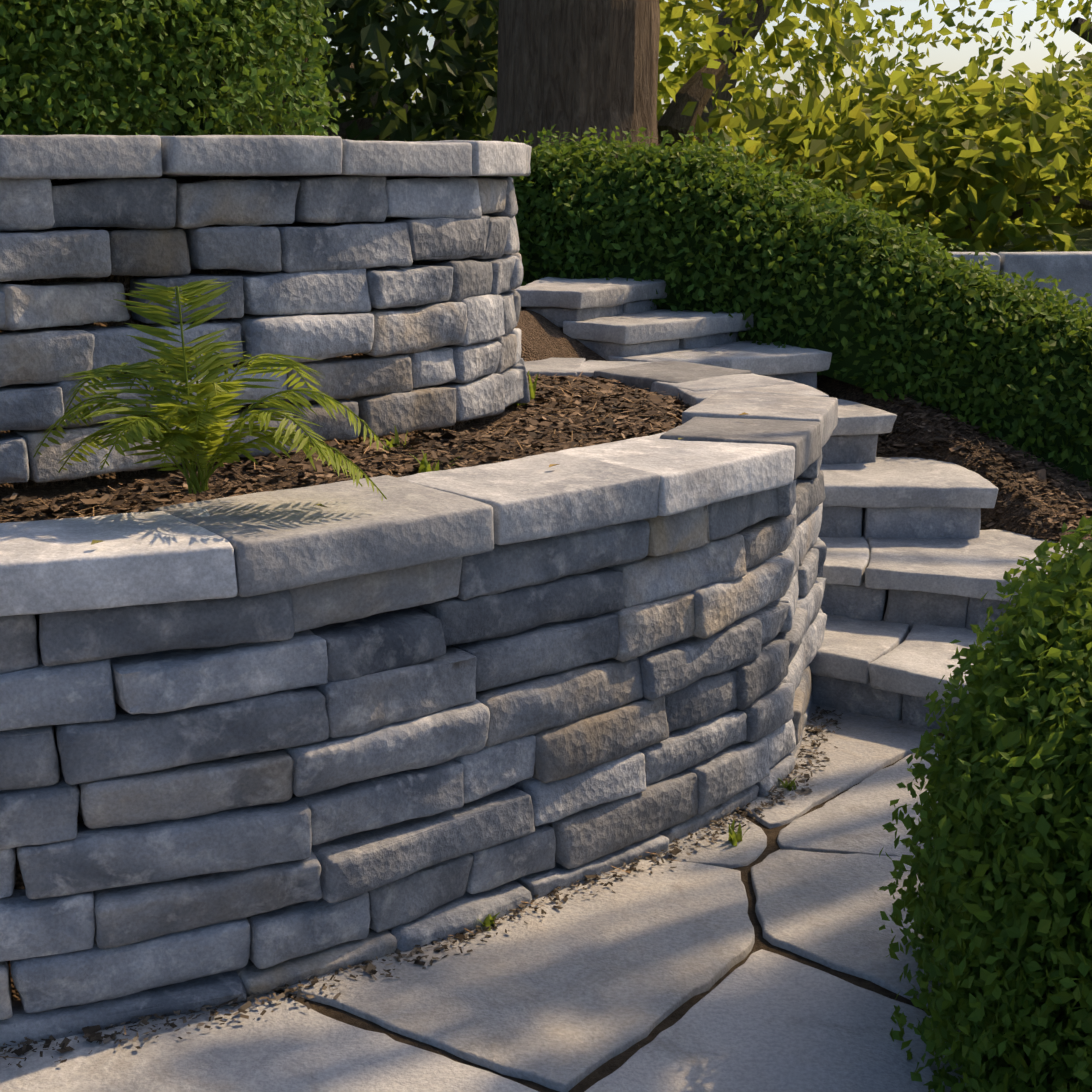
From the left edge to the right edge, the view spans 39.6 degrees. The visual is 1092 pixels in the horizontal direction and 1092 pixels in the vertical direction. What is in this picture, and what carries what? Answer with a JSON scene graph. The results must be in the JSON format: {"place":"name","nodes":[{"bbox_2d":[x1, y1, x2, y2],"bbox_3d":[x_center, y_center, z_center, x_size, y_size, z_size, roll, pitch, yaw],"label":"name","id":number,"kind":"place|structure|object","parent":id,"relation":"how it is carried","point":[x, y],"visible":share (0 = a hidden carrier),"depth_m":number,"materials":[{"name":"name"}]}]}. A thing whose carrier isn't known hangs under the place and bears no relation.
{"place":"outdoors","nodes":[
{"label":"outdoors","id":0,"kind":"place"},
{"bbox_2d":[0,357,837,1046],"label":"retaining wall","id":1,"kind":"structure","parent":0,"point":[314,743],"depth_m":2.62,"materials":[{"name":"stone"}]},
{"bbox_2d":[33,278,387,499],"bbox_3d":[-0.568,-0.263,2.560,0.596,0.366,0.370,0,14,-1],"label":"fern","id":2,"kind":"object","parent":1,"relation":"on","point":[214,391],"visible":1,"depth_m":2.52,"materials":[{"name":"green plant"}]},
{"bbox_2d":[0,134,531,482],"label":"retaining wall","id":3,"kind":"structure","parent":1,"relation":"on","point":[438,344],"depth_m":3.02,"materials":[{"name":"stone"}]},
{"bbox_2d":[91,412,747,544],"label":"leaf litter","id":4,"kind":"object","parent":1,"relation":"on","point":[320,504],"visible":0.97,"depth_m":2.57,"materials":[{"name":"brown plant"}]},
{"bbox_2d":[0,703,1017,1091],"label":"flagstone path","id":5,"kind":"structure","parent":0,"point":[572,993],"depth_m":2.56,"materials":[{"name":"grey stone"}]},
{"bbox_2d":[0,706,842,1067],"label":"gravel","id":6,"kind":"structure","parent":5,"relation":"on","point":[98,1036],"depth_m":2.66,"materials":[{"name":"gravel"}]},
{"bbox_2d":[477,912,499,930],"bbox_3d":[-0.105,0.687,2.785,0.036,0.031,0.049,3,14,13],"label":"path weed","id":7,"kind":"object","parent":5,"relation":"on","point":[487,920],"visible":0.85,"depth_m":2.78,"materials":[{"name":"green plant"}]},
{"bbox_2d":[728,819,749,845],"bbox_3d":[0.391,0.595,3.142,0.050,0.039,0.045,-9,17,-33],"label":"path weed","id":8,"kind":"object","parent":5,"relation":"on","point":[734,838],"visible":0.96,"depth_m":3.15,"materials":[{"name":"green plant"}]},
{"bbox_2d":[778,777,796,790],"bbox_3d":[0.541,0.531,3.409,0.045,0.035,0.030,13,19,42],"label":"path weed","id":9,"kind":"object","parent":5,"relation":"on","point":[789,785],"visible":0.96,"depth_m":3.40,"materials":[{"name":"green plant"}]},
{"bbox_2d":[514,277,1085,729],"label":"stone steps","id":10,"kind":"structure","parent":5,"relation":"on","point":[918,563],"depth_m":4.38,"materials":[{"name":"grey stone"}]},
{"bbox_2d":[879,515,1091,1091],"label":"hedge","id":11,"kind":"object","parent":5,"relation":"on","point":[1001,905],"visible":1,"depth_m":2.14,"materials":[{"name":"green plant"}]},
{"bbox_2d":[0,146,1091,1091],"bbox_3d":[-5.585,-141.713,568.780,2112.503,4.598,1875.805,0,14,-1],"label":"ground","id":12,"kind":"structure","parent":0,"point":[543,338],"depth_m":3.23,"materials":[{"name":"soil"}]},
{"bbox_2d":[6,53,322,134],"bbox_3d":[-7.643,-5.927,15.891,11.009,6.031,6.302,0,14,-1],"label":"shrub","id":13,"kind":"object","parent":12,"relation":"on","point":[119,106],"depth_m":14.52,"materials":[{"name":"green plant"}]},
{"bbox_2d":[0,0,342,135],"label":"hedge","id":14,"kind":"object","parent":12,"relation":"on","point":[207,41],"visible":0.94,"depth_m":3.06,"materials":[{"name":"green plant"}]},
{"bbox_2d":[1,0,498,141],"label":"shrub","id":15,"kind":"object","parent":12,"relation":"on","point":[357,29],"visible":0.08,"depth_m":12.46,"materials":[{"name":"green plant"}]},
{"bbox_2d":[78,0,906,170],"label":"tree","id":16,"kind":"object","parent":12,"relation":"on","point":[753,49],"visible":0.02,"depth_m":42.62,"materials":[{"name":"green plant"}]},
{"bbox_2d":[0,281,1091,616],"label":"mulch chips","id":17,"kind":"object","parent":12,"relation":"on","point":[604,389],"visible":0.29,"depth_m":3.57,"materials":[{"name":"brown wood"}]},
{"bbox_2d":[383,426,412,450],"bbox_3d":[-0.317,-0.223,3.169,0.089,0.050,0.062,-9,17,-33],"label":"weed","id":18,"kind":"object","parent":17,"relation":"on","point":[391,444],"visible":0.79,"depth_m":3.19,"materials":[{"name":"green plant"}]},
{"bbox_2d":[409,450,458,472],"bbox_3d":[-0.220,-0.159,2.968,0.083,0.066,0.084,-12,18,-39],"label":"weed","id":19,"kind":"object","parent":17,"relation":"on","point":[425,466],"visible":0.6,"depth_m":2.96,"materials":[{"name":"green plant"}]},
{"bbox_2d":[513,371,538,404],"bbox_3d":[-0.068,-0.405,3.864,0.116,0.090,0.072,-6,15,-24],"label":"weed","id":20,"kind":"object","parent":17,"relation":"on","point":[532,388],"visible":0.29,"depth_m":3.86,"materials":[{"name":"green plant"}]},
{"bbox_2d":[492,0,659,157],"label":"tree","id":21,"kind":"object","parent":12,"relation":"on","point":[571,66],"visible":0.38,"depth_m":8.41,"materials":[{"name":"brown plant"}]},
{"bbox_2d":[434,0,868,199],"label":"shrub","id":22,"kind":"object","parent":12,"relation":"on","point":[685,108],"visible":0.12,"depth_m":17.41,"materials":[{"name":"green plant"}]},
{"bbox_2d":[305,0,1063,166],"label":"foliage","id":23,"kind":"object","parent":12,"relation":"on","point":[725,84],"visible":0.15,"depth_m":30.92,"materials":[{"name":"green plant"}]},
{"bbox_2d":[483,124,1091,486],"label":"hedge","id":24,"kind":"object","parent":12,"relation":"on","point":[874,300],"visible":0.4,"depth_m":5.12,"materials":[{"name":"green plant"}]},
{"bbox_2d":[718,60,1091,251],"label":"shrub","id":25,"kind":"object","parent":12,"relation":"on","point":[1010,140],"visible":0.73,"depth_m":14.01,"materials":[{"name":"green plant"}]},
{"bbox_2d":[827,0,1091,111],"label":"foliage","id":26,"kind":"object","parent":12,"relation":"on","point":[1074,26],"visible":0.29,"depth_m":36.41,"materials":[{"name":"green plant"}]},
{"bbox_2d":[894,54,1091,211],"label":"shrub","id":27,"kind":"object","parent":12,"relation":"on","point":[1086,62],"visible":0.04,"depth_m":18.83,"materials":[{"name":"green plant"}]},
{"bbox_2d":[928,251,1091,314],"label":"garden wall","id":28,"kind":"structure","parent":12,"relation":"on","point":[1071,270],"depth_m":7.92,"materials":[{"name":"stone"}]},
{"bbox_2d":[1068,0,1091,78],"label":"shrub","id":29,"kind":"object","parent":12,"relation":"on","point":[1086,10],"visible":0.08,"depth_m":21.72,"materials":[{"name":"green plant"}]},
{"bbox_2d":[315,0,1091,145],"label":"sky","id":30,"kind":"structure","parent":0,"point":[953,60],"materials":[{"name":"white"}]}
]}

